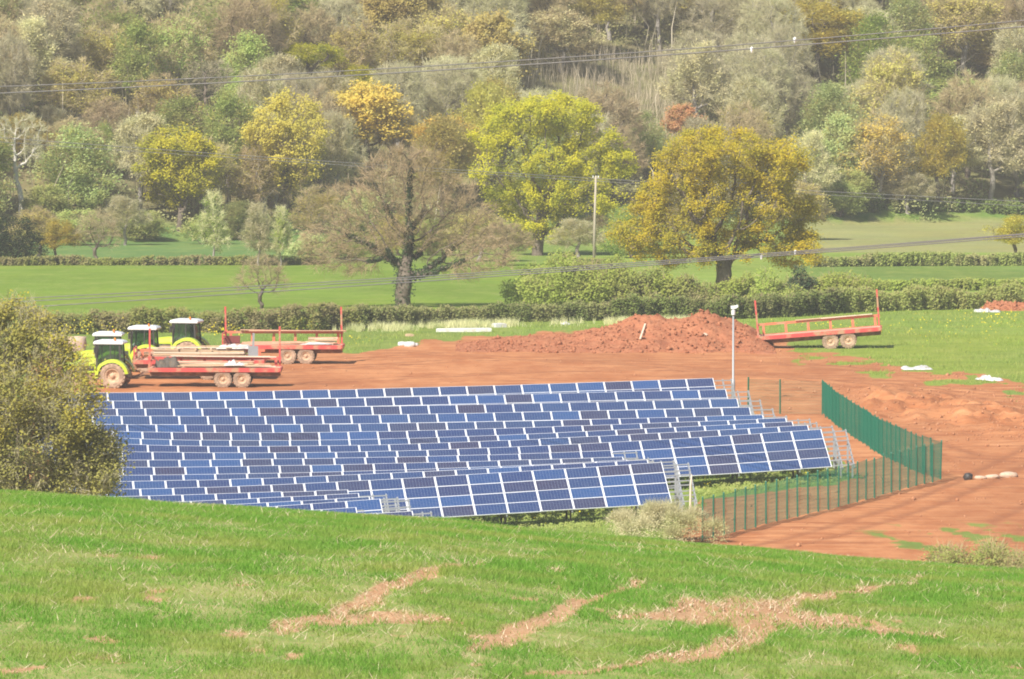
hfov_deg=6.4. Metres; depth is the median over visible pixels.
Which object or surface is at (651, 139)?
tree
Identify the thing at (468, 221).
tree
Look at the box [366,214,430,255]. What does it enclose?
tree
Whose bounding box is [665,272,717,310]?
bush
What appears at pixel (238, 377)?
flatbed trailer
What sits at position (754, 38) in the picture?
tree
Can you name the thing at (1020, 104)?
tree
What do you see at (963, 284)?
hedge
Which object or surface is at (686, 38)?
tree
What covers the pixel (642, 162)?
tree
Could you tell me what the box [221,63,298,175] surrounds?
tree
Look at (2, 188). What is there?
tree
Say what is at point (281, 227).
tree
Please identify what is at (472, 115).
wood stems
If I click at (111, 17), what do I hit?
tree
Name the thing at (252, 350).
steel upright
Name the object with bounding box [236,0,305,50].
tree
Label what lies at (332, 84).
tree
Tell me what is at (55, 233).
tree
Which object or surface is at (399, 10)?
tree
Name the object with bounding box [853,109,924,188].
tree
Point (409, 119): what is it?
tree
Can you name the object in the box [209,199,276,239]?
tree
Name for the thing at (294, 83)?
tree
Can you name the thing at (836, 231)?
ground
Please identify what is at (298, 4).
tree
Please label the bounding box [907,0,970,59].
tree
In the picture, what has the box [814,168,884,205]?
tree
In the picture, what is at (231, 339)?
steel plate
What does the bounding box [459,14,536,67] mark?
tree
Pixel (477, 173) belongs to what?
power line
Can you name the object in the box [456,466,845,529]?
weeds
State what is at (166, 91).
tree
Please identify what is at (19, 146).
tree
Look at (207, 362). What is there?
batten stack
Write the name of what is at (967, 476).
rubbish bag
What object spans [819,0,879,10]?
tree
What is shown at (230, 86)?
tree
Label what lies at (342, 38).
tree
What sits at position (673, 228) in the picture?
tree
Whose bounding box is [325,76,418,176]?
tree
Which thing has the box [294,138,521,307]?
oak tree
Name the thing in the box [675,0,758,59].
tree
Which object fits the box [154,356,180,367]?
netting
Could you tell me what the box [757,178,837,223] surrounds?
tree
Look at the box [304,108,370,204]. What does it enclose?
tree
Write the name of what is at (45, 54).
tree
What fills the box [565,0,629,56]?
tree
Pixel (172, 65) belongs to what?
tree
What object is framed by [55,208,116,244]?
tree
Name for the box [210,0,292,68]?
tree
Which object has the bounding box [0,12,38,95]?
tree
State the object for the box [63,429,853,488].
solar panel row
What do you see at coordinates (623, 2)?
tree
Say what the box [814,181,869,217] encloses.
tree
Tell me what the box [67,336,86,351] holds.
bulk bag
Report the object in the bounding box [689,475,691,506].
wooden stake
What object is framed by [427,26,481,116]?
tree
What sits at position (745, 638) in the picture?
soil crumbs
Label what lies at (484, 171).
power line
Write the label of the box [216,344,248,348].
plastic sheet
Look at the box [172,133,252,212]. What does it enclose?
tree
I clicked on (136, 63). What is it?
tree
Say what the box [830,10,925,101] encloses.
tree
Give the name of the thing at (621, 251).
tree
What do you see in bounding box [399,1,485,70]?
tree
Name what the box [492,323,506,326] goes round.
timber beam
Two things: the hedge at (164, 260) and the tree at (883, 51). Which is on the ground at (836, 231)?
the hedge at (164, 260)
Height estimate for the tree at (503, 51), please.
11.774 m
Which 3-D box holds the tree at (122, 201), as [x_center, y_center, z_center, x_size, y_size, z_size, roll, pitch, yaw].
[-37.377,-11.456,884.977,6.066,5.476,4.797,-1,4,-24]
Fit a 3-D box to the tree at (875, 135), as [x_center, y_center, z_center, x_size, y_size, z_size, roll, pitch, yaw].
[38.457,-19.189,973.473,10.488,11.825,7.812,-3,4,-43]
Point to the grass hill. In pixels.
(563, 608)
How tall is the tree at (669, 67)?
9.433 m
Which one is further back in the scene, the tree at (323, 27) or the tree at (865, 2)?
the tree at (865, 2)
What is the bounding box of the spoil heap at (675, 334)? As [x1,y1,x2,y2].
[455,309,775,353]
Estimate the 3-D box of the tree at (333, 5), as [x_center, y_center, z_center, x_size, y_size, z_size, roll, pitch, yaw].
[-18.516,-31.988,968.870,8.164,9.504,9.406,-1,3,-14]
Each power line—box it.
[0,20,1023,86]
[0,26,1023,93]
[0,137,1023,201]
[0,233,1023,299]
[5,142,1018,205]
[8,234,1023,302]
[27,236,1023,307]
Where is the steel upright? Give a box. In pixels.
[248,333,257,359]
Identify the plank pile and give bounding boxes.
[171,355,276,357]
[178,363,275,366]
[240,329,345,331]
[304,337,337,344]
[795,314,869,320]
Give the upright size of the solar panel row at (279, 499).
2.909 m
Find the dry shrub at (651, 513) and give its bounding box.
[603,496,729,542]
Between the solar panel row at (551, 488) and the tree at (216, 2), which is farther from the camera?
the tree at (216, 2)
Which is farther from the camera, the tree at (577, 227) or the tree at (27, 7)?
the tree at (27, 7)
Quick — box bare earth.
[22,330,1023,565]
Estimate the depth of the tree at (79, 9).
959.18 m
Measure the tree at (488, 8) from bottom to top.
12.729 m
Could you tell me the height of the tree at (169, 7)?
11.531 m
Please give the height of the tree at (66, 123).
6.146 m
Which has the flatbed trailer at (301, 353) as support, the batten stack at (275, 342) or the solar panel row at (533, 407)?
the batten stack at (275, 342)
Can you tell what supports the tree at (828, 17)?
on the wooded slope
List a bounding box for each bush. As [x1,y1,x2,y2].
[283,231,329,255]
[498,260,555,305]
[514,248,606,308]
[542,252,630,307]
[572,253,646,308]
[600,264,672,307]
[633,263,702,306]
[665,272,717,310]
[706,270,761,306]
[730,266,804,299]
[778,264,819,293]
[780,271,826,289]
[792,270,877,298]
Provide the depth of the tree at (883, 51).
1000.53 m
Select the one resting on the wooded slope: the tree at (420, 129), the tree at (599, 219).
the tree at (420, 129)
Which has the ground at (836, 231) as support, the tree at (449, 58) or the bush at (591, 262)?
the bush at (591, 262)
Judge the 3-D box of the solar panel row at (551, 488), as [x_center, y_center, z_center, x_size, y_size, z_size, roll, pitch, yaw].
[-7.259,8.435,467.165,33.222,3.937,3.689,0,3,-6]
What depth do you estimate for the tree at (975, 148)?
984.70 m
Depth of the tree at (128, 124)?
905.39 m
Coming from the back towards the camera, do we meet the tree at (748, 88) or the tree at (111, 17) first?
the tree at (748, 88)
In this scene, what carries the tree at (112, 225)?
on the ground at (836, 231)
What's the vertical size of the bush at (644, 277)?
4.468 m
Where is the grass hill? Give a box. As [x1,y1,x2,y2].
[0,501,1023,678]
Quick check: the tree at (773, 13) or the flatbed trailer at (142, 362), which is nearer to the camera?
the flatbed trailer at (142, 362)
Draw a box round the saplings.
[511,30,707,138]
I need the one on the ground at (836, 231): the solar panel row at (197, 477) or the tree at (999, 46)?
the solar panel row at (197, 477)
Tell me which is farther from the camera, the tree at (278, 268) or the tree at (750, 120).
the tree at (750, 120)
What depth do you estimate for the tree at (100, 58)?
938.10 m
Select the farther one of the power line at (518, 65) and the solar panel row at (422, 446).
the solar panel row at (422, 446)
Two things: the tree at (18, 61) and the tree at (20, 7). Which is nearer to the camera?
the tree at (18, 61)
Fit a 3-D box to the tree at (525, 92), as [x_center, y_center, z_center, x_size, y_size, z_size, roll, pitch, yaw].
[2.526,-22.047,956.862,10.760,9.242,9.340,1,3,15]
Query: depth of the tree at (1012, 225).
841.33 m
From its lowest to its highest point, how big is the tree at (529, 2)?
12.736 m
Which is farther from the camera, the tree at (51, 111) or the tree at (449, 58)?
the tree at (449, 58)
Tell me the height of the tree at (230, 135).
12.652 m
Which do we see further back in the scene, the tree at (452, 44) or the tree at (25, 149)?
the tree at (452, 44)
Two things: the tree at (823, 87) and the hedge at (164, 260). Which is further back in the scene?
the tree at (823, 87)
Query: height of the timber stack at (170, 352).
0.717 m
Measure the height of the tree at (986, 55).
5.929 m
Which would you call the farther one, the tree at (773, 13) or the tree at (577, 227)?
the tree at (773, 13)
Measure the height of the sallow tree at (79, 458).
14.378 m
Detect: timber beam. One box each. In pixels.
[436,328,491,331]
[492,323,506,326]
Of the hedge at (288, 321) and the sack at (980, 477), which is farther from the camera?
the hedge at (288, 321)
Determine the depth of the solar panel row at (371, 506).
441.74 m
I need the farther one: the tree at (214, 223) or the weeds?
the tree at (214, 223)
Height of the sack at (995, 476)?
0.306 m
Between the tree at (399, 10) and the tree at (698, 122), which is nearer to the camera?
the tree at (698, 122)
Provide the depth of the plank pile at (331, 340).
621.78 m
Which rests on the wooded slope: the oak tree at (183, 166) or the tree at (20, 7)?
the tree at (20, 7)
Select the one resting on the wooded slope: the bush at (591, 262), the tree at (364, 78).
the tree at (364, 78)
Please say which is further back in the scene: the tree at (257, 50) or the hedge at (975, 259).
the tree at (257, 50)
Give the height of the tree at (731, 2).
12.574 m
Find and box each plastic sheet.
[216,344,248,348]
[224,359,244,365]
[306,342,329,343]
[901,365,932,369]
[973,308,999,311]
[976,375,1003,380]
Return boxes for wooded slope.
[0,0,1023,229]
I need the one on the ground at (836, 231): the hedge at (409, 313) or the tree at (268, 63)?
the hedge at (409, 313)
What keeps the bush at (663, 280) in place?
on the ground at (836, 231)
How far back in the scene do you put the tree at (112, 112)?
918.41 m
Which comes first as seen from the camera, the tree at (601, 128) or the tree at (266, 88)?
the tree at (266, 88)
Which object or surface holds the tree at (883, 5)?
on the wooded slope
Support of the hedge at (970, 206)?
on the ground at (836, 231)
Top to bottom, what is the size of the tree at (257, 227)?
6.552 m
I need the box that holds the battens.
[147,345,249,349]
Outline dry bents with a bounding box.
[332,314,687,332]
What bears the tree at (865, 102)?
on the wooded slope
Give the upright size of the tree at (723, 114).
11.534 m
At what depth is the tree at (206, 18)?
955.56 m
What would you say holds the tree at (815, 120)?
on the wooded slope
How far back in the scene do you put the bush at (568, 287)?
701.60 m
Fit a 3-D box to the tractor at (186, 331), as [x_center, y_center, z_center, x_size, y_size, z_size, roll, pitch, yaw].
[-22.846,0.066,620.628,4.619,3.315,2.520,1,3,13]
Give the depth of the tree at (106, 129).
913.81 m
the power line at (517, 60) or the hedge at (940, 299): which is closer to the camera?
the power line at (517, 60)
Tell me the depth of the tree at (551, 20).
991.74 m
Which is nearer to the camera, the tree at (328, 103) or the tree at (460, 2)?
the tree at (328, 103)
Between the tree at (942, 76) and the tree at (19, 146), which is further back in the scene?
the tree at (942, 76)
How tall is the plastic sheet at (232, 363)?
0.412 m
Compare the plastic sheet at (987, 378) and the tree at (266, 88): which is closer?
the plastic sheet at (987, 378)
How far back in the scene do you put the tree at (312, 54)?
955.53 m
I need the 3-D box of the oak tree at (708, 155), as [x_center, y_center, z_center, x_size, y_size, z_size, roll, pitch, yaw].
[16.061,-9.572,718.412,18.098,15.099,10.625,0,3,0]
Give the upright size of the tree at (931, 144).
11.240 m
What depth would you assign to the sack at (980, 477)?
500.05 m
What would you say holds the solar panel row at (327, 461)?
on the ground at (836, 231)
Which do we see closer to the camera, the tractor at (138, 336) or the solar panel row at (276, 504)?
the solar panel row at (276, 504)
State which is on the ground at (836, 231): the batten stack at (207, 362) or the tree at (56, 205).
the tree at (56, 205)
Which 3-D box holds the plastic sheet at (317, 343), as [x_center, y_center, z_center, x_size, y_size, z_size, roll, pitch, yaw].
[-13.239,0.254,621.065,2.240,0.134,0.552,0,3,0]
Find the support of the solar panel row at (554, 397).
on the ground at (836, 231)
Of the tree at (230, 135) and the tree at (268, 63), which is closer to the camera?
the tree at (230, 135)
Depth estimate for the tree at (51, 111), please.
916.76 m
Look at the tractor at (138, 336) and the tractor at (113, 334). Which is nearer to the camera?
the tractor at (113, 334)
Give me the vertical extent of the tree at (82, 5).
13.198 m
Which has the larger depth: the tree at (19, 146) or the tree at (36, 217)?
the tree at (19, 146)
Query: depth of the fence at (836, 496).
472.85 m
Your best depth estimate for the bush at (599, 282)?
701.07 m
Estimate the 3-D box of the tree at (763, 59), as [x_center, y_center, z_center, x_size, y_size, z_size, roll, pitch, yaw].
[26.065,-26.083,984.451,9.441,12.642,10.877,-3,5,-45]
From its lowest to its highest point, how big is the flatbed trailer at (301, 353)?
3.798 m
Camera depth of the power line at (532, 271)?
495.88 m
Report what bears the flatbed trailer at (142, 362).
on the bare earth
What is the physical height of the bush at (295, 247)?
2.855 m
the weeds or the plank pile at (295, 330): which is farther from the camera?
the plank pile at (295, 330)
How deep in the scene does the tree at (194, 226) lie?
888.76 m
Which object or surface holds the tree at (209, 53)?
on the wooded slope
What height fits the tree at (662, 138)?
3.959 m
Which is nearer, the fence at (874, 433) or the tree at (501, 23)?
the fence at (874, 433)
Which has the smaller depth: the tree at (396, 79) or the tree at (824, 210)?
the tree at (824, 210)
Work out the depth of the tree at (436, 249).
849.77 m
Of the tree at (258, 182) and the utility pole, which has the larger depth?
the tree at (258, 182)
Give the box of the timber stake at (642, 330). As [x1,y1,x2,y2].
[639,323,645,338]
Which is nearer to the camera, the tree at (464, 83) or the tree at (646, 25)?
the tree at (464, 83)
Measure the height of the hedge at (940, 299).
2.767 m
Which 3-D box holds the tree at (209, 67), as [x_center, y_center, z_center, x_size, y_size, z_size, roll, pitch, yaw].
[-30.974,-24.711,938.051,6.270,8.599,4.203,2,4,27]
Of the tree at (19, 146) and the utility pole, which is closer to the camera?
the utility pole
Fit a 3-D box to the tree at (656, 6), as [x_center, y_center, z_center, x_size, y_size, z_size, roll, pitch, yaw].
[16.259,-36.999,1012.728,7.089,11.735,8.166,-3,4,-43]
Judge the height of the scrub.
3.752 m
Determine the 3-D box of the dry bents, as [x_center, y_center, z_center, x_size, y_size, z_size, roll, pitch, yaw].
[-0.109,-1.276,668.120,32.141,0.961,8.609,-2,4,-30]
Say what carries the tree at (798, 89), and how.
on the wooded slope
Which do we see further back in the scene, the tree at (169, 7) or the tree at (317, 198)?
the tree at (169, 7)
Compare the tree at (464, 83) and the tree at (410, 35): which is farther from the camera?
the tree at (410, 35)
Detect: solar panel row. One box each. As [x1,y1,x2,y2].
[39,407,774,444]
[41,415,787,459]
[48,460,680,509]
[51,422,818,451]
[57,378,735,407]
[60,389,754,414]
[60,399,763,422]
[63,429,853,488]
[65,462,697,523]
[67,457,649,479]
[91,425,839,473]
[98,460,653,508]
[106,418,811,445]
[117,490,348,501]
[118,450,638,474]
[180,493,389,512]
[233,497,399,511]
[263,499,410,513]
[310,507,363,513]
[369,511,431,516]
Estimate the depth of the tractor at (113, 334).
604.50 m
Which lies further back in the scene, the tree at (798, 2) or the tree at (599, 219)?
the tree at (798, 2)
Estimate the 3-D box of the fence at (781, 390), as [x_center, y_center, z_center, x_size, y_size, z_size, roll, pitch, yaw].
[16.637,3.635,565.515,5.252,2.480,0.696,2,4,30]
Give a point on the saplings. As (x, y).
(623, 68)
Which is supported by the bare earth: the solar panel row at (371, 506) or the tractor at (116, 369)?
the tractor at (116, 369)
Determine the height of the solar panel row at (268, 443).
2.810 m
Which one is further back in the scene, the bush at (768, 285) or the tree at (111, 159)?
the tree at (111, 159)
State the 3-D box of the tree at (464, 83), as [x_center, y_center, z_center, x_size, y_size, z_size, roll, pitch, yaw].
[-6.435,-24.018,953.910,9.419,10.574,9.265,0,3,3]
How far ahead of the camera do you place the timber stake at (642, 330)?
638.28 m
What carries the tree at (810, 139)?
on the ground at (836, 231)
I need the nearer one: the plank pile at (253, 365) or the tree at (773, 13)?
the plank pile at (253, 365)
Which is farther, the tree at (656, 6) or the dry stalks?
the tree at (656, 6)
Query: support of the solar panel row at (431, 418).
on the ground at (836, 231)
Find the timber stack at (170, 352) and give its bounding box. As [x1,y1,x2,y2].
[152,349,246,356]
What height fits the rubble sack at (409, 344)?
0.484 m
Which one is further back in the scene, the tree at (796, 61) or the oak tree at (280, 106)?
the tree at (796, 61)
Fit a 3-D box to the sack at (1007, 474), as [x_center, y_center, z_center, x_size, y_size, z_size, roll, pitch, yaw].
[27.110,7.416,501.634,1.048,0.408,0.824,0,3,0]
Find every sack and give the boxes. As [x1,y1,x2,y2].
[404,341,415,346]
[974,475,986,478]
[986,474,999,478]
[999,471,1017,477]
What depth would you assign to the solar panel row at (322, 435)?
521.90 m
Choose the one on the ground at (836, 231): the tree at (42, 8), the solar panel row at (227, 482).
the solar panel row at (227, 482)
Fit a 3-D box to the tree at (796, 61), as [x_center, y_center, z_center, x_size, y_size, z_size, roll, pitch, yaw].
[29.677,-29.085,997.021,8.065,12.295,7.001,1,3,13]
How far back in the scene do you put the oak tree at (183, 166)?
902.55 m
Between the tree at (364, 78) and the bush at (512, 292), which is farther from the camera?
the tree at (364, 78)
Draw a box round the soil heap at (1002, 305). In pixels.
[979,300,1023,310]
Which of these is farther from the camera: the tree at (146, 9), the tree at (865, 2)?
the tree at (865, 2)
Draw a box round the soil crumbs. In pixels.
[15,567,982,678]
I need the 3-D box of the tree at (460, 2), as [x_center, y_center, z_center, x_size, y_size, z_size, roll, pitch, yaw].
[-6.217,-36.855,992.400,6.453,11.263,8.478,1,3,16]
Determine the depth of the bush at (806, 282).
703.62 m
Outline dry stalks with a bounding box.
[0,489,1023,678]
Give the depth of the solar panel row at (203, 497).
461.26 m
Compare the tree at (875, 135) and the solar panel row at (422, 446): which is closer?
the solar panel row at (422, 446)
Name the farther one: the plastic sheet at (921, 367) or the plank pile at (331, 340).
the plank pile at (331, 340)
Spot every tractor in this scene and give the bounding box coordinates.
[60,330,131,368]
[63,338,135,387]
[124,323,164,372]
[158,317,209,348]
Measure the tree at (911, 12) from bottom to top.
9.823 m
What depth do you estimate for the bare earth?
571.51 m
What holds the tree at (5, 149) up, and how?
on the wooded slope
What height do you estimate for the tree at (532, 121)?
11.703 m
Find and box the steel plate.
[224,336,239,342]
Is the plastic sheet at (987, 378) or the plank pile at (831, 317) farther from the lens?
the plank pile at (831, 317)
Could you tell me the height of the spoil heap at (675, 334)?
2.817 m
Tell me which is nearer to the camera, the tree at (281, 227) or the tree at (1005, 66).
the tree at (281, 227)
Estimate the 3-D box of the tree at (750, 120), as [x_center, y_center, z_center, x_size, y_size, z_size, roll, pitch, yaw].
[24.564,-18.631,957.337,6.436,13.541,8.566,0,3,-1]
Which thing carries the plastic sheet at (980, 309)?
on the ground at (836, 231)
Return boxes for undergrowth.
[0,0,1023,240]
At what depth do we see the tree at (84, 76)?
923.12 m
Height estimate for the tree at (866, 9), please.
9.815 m
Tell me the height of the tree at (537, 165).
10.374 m
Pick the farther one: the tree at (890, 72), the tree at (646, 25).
the tree at (646, 25)
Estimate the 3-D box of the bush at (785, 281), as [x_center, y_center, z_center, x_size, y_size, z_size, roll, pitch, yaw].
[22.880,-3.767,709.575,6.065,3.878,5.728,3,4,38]
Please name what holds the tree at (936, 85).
on the wooded slope
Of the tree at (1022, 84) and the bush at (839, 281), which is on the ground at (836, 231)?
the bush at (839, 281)
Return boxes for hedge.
[0,254,329,265]
[25,301,362,334]
[350,299,612,326]
[605,286,846,320]
[812,250,1023,266]
[814,277,1023,290]
[821,192,1023,215]
[835,280,1023,312]
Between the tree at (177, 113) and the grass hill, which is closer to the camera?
the grass hill
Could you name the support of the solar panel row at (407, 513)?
on the ground at (836, 231)
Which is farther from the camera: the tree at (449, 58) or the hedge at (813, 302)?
the tree at (449, 58)
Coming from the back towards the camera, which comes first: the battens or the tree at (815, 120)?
the tree at (815, 120)
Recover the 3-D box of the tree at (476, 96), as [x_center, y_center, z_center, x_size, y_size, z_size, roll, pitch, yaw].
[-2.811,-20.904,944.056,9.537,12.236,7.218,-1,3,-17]
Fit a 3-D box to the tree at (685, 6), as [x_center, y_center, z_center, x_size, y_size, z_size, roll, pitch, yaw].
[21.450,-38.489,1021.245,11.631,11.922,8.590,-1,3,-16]
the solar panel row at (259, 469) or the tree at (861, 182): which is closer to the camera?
the solar panel row at (259, 469)
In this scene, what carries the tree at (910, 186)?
on the ground at (836, 231)
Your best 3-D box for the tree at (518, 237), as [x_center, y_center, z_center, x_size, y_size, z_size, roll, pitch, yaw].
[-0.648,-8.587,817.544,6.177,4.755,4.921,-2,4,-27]
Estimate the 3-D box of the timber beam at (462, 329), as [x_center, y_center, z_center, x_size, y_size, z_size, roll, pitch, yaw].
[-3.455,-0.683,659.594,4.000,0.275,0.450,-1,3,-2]
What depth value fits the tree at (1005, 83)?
998.67 m
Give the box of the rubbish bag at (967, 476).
[963,473,972,479]
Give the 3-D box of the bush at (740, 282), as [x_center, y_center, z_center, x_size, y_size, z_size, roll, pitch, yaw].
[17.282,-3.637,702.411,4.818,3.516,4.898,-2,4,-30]
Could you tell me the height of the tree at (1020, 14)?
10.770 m
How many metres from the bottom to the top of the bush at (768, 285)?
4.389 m
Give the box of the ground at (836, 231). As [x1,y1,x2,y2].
[0,201,1023,550]
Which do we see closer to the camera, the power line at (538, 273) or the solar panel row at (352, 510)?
the solar panel row at (352, 510)
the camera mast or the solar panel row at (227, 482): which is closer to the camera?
the solar panel row at (227, 482)
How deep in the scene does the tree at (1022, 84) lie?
1005.50 m
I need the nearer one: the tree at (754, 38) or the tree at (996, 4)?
the tree at (754, 38)
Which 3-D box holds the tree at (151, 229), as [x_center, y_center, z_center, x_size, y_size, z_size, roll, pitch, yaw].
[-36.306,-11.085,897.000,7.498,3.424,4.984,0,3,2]
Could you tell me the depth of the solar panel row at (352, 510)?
435.30 m
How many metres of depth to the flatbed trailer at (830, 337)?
639.32 m
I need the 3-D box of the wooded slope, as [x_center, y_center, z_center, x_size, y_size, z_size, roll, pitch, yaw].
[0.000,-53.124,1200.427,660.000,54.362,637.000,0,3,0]
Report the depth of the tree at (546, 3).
998.96 m
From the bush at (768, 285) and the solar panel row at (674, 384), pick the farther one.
the bush at (768, 285)
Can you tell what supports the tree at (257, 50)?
on the wooded slope
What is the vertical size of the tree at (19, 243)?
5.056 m
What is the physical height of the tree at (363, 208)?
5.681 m
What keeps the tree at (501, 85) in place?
on the wooded slope
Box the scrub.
[917,530,1023,569]
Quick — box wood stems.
[7,0,1014,220]
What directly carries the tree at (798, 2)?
on the wooded slope
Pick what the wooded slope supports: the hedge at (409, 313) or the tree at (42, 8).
the tree at (42, 8)
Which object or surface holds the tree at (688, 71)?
on the wooded slope
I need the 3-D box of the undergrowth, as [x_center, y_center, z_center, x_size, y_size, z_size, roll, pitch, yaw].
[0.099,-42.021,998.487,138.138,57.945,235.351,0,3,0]
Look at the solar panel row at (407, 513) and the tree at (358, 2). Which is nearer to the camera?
the solar panel row at (407, 513)
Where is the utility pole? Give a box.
[592,176,598,261]
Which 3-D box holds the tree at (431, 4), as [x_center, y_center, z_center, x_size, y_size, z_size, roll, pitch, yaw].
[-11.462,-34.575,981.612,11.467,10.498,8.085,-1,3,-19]
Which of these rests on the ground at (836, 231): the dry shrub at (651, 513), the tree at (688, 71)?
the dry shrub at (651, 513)
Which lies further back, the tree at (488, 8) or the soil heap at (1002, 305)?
the tree at (488, 8)
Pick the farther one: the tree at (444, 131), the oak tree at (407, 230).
the tree at (444, 131)
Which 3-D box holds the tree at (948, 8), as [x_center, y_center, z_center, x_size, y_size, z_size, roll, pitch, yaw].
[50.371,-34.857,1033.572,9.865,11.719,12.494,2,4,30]
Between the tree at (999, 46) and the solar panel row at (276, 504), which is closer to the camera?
the solar panel row at (276, 504)
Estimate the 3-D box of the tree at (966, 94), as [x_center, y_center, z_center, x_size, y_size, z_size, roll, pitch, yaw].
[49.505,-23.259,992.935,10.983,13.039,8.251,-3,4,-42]
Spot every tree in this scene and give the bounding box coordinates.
[0,0,25,34]
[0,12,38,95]
[0,12,75,115]
[0,31,37,138]
[0,111,49,215]
[0,111,56,169]
[0,133,17,178]
[0,152,23,213]
[0,215,52,264]
[0,287,134,497]
[4,0,60,23]
[7,203,63,255]
[10,0,84,85]
[15,0,89,103]
[17,182,83,218]
[26,121,134,214]
[33,54,124,121]
[33,103,73,139]
[33,217,83,255]
[36,126,113,193]
[44,114,107,167]
[50,0,102,52]
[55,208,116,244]
[66,0,94,34]
[68,206,126,257]
[70,22,157,100]
[73,0,143,77]
[78,95,132,146]
[86,119,124,176]
[87,0,163,37]
[95,194,153,244]
[103,108,176,208]
[104,210,177,240]
[106,14,163,125]
[119,70,206,131]
[125,121,224,232]
[130,92,225,171]
[136,0,198,25]
[139,8,210,92]
[142,9,218,98]
[170,0,237,77]
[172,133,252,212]
[179,213,234,243]
[181,59,233,113]
[189,0,245,57]
[192,188,233,258]
[199,85,257,202]
[207,28,281,103]
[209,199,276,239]
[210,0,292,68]
[211,71,262,145]
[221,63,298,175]
[227,126,310,228]
[229,252,293,308]
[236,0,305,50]
[236,86,334,230]
[236,199,277,265]
[237,100,319,207]
[246,50,305,133]
[259,0,323,53]
[267,204,294,265]
[271,67,329,135]
[276,0,339,81]
[278,41,348,97]
[286,83,355,195]
[286,181,352,234]
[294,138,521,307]
[303,0,372,75]
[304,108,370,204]
[306,66,372,162]
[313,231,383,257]
[316,187,396,239]
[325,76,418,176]
[327,13,382,77]
[328,0,380,44]
[336,63,379,94]
[350,0,426,48]
[352,16,457,96]
[360,96,418,175]
[363,0,451,47]
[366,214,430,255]
[369,57,434,156]
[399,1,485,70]
[404,109,483,200]
[407,112,482,215]
[410,51,489,110]
[413,58,484,145]
[413,218,475,255]
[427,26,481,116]
[435,0,479,29]
[436,207,510,260]
[444,0,532,37]
[444,78,524,189]
[456,7,539,79]
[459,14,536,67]
[462,39,522,100]
[462,89,640,255]
[463,0,534,15]
[466,74,523,167]
[474,218,538,262]
[505,125,581,216]
[507,90,554,166]
[512,86,571,166]
[515,3,608,72]
[519,0,576,52]
[545,217,608,258]
[553,109,620,215]
[563,78,650,185]
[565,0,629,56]
[568,213,618,255]
[573,0,646,40]
[588,118,652,201]
[591,204,676,257]
[604,121,830,293]
[624,109,674,175]
[627,0,688,49]
[639,136,680,168]
[643,10,649,29]
[652,205,725,249]
[653,37,740,116]
[654,26,738,108]
[656,101,708,135]
[657,114,747,217]
[662,44,730,114]
[666,0,748,40]
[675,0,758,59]
[709,40,796,118]
[709,98,785,198]
[716,70,790,137]
[719,29,787,94]
[721,0,780,71]
[724,98,774,218]
[729,0,807,57]
[754,17,820,121]
[755,70,825,152]
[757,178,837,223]
[769,0,890,84]
[776,0,834,57]
[776,82,883,169]
[776,127,841,190]
[789,80,861,136]
[803,110,877,183]
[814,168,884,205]
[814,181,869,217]
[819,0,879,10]
[822,0,884,60]
[829,2,904,64]
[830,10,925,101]
[832,107,917,208]
[837,80,888,118]
[847,43,935,125]
[850,43,935,102]
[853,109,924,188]
[867,0,918,15]
[874,168,942,213]
[877,85,931,168]
[881,0,941,63]
[896,28,961,93]
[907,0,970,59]
[909,110,972,200]
[910,77,991,118]
[919,0,1004,76]
[920,113,990,192]
[926,66,1007,178]
[953,95,1023,208]
[963,0,1023,57]
[966,34,1023,78]
[969,70,1023,170]
[976,89,1023,196]
[978,214,1023,256]
[982,48,1023,94]
[984,22,1023,86]
[990,0,1023,54]
[1002,80,1023,128]
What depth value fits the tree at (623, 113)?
956.13 m
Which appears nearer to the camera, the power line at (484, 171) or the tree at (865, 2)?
the power line at (484, 171)
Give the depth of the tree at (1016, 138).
983.76 m
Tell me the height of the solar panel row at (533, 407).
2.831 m
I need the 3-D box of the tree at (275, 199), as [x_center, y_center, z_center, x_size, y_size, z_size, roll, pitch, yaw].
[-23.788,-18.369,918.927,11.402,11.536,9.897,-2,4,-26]
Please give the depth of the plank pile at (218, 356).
597.83 m
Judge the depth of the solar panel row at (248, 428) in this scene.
528.42 m
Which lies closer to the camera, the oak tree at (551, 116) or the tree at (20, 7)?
the oak tree at (551, 116)
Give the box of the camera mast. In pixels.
[731,305,737,398]
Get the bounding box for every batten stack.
[178,361,253,364]
[241,341,305,343]
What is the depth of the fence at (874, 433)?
531.99 m
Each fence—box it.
[702,440,941,540]
[747,377,821,413]
[822,380,940,477]
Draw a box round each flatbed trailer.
[129,346,266,379]
[132,326,282,387]
[222,306,344,363]
[754,289,881,348]
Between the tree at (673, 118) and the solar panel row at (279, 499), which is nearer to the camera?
the solar panel row at (279, 499)

